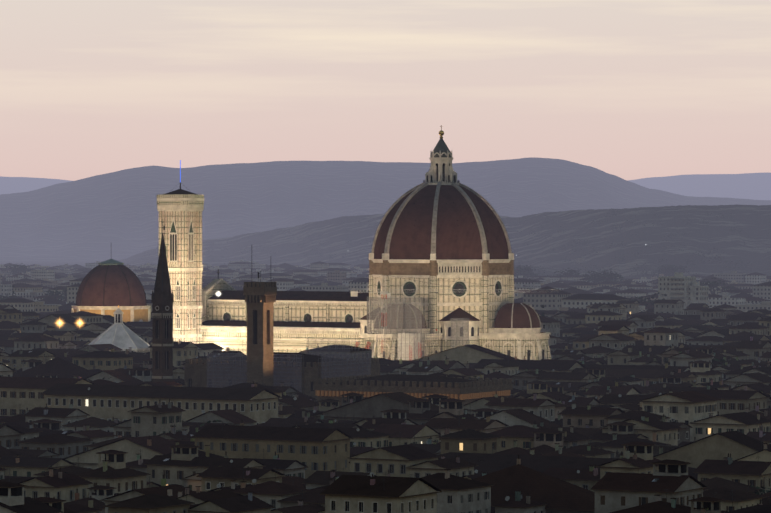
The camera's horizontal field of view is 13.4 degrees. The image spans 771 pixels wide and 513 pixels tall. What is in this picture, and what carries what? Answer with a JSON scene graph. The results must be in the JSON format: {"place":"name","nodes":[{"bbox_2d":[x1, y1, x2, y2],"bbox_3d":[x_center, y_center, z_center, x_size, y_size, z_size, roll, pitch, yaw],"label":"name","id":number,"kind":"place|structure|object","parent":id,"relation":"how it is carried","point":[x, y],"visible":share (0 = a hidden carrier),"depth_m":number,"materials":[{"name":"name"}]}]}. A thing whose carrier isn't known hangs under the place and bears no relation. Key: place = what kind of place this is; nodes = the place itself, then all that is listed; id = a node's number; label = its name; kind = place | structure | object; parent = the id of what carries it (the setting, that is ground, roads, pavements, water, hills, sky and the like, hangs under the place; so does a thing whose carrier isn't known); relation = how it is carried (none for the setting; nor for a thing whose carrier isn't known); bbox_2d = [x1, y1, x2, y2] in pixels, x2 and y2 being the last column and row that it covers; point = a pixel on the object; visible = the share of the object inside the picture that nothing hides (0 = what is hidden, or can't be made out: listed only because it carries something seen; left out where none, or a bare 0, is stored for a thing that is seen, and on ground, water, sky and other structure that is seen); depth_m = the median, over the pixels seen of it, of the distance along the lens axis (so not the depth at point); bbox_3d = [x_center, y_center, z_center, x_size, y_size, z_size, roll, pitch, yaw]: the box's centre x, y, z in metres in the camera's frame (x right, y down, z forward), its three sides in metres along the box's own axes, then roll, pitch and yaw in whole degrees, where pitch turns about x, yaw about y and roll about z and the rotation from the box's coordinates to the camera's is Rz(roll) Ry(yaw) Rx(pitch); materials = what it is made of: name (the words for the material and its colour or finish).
{"place":"outdoors","nodes":[
{"label":"outdoors","id":0,"kind":"place"},
{"bbox_2d":[0,261,95,266],"bbox_3d":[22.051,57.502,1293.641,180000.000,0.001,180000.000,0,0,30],"label":"ground","id":1,"kind":"structure","parent":0,"point":[50,263],"depth_m":7962.48,"materials":[{"name":"grey"}]},
{"bbox_2d":[71,259,150,322],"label":"dome","id":2,"kind":"structure","parent":1,"relation":"on","point":[107,287],"depth_m":1617.22,"materials":[{"name":"tile"}]},
{"bbox_2d":[88,305,149,352],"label":"baptistery","id":3,"kind":"structure","parent":1,"relation":"on","point":[118,333],"depth_m":1369.57,"materials":[{"name":"stone"}]},
{"bbox_2d":[151,219,173,381],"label":"church spire","id":4,"kind":"structure","parent":1,"relation":"on","point":[162,313],"depth_m":1014.18,"materials":[{"name":"stone"}]},
{"bbox_2d":[157,160,203,343],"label":"bell tower","id":5,"kind":"structure","parent":1,"relation":"on","point":[180,210],"depth_m":1319.84,"materials":[{"name":"stone"}]},
{"bbox_2d":[243,271,276,385],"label":"tower","id":6,"kind":"structure","parent":1,"relation":"on","point":[260,297],"depth_m":1001.92,"materials":[{"name":"stone"}]},
{"bbox_2d":[0,272,707,479],"bbox_3d":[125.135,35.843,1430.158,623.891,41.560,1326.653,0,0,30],"label":"buildings","id":7,"kind":"structure","parent":1,"relation":"on","point":[334,371],"depth_m":931.91,"materials":[{"name":"stone"}]},
{"bbox_2d":[199,125,551,360],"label":"cathedral","id":8,"kind":"structure","parent":1,"relation":"on","point":[439,224],"depth_m":1275.75,"materials":[{"name":"stone"}]},
{"bbox_2d":[355,297,468,360],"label":"scaffolding","id":9,"kind":"object","parent":8,"relation":"attached to","point":[409,346],"visible":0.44,"depth_m":1253.11,"materials":[{"name":"metal"}]},
{"bbox_2d":[0,334,770,512],"bbox_3d":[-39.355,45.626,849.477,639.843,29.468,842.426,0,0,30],"label":"city houses","id":10,"kind":"structure","parent":1,"relation":"on","point":[378,453],"depth_m":765.59,"materials":[{"name":"paint"}]},
{"bbox_2d":[0,299,770,360],"bbox_3d":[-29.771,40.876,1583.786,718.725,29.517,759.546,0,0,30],"label":"city houses","id":11,"kind":"structure","parent":1,"relation":"on","point":[594,330],"depth_m":1457.28,"materials":[{"name":"paint"}]},
{"bbox_2d":[0,260,770,314],"bbox_3d":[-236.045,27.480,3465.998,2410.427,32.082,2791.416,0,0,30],"label":"city blocks","id":12,"kind":"structure","parent":1,"relation":"on","point":[749,291],"depth_m":2942.64,"materials":[{"name":"paint"}]},
{"bbox_2d":[0,263,770,494],"bbox_3d":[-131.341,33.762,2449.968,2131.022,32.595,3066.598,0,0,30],"label":"town trees","id":13,"kind":"object","parent":1,"relation":"on","point":[668,270],"visible":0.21,"depth_m":3290.96,"materials":[{"name":"green plant"}]},
{"bbox_2d":[350,275,558,348],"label":"tower crane","id":14,"kind":"object","parent":1,"relation":"on","point":[355,293],"visible":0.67,"depth_m":1255.22,"materials":[{"name":"metal"}]},
{"bbox_2d":[514,265,580,277],"bbox_3d":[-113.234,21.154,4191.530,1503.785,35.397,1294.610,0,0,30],"label":"hill spur","id":15,"kind":"structure","parent":1,"relation":"on","point":[549,271],"depth_m":4240.30,"materials":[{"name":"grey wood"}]},
{"bbox_2d":[0,157,770,260],"bbox_3d":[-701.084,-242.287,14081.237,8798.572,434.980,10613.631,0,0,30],"label":"hill ridge","id":16,"kind":"structure","parent":0,"point":[108,216],"depth_m":13206.32,"materials":[{"name":"purple"}]},
{"bbox_2d":[0,173,770,199],"bbox_3d":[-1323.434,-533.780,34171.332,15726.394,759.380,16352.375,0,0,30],"label":"hill ridge","id":17,"kind":"structure","parent":0,"point":[754,186],"depth_m":34943.70,"materials":[{"name":"purple"}]},
{"bbox_2d":[0,0,770,180],"label":"sky","id":18,"kind":"structure","parent":0,"point":[625,89],"materials":[{"name":"pink"}]},
{"bbox_2d":[100,204,770,278],"bbox_3d":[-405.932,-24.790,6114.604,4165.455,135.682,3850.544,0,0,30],"label":"hill ridge","id":19,"kind":"structure","parent":0,"point":[753,222],"depth_m":5134.53,"materials":[{"name":"soil"},{"name":"grass"},{"name":"tree foliage"}]},
{"bbox_2d":[142,211,751,276],"bbox_3d":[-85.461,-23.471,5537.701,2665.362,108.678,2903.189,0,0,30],"label":"hill trees","id":20,"kind":"object","parent":19,"relation":"on","point":[332,257],"visible":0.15,"depth_m":4998.14,"materials":[{"name":"green plant"}]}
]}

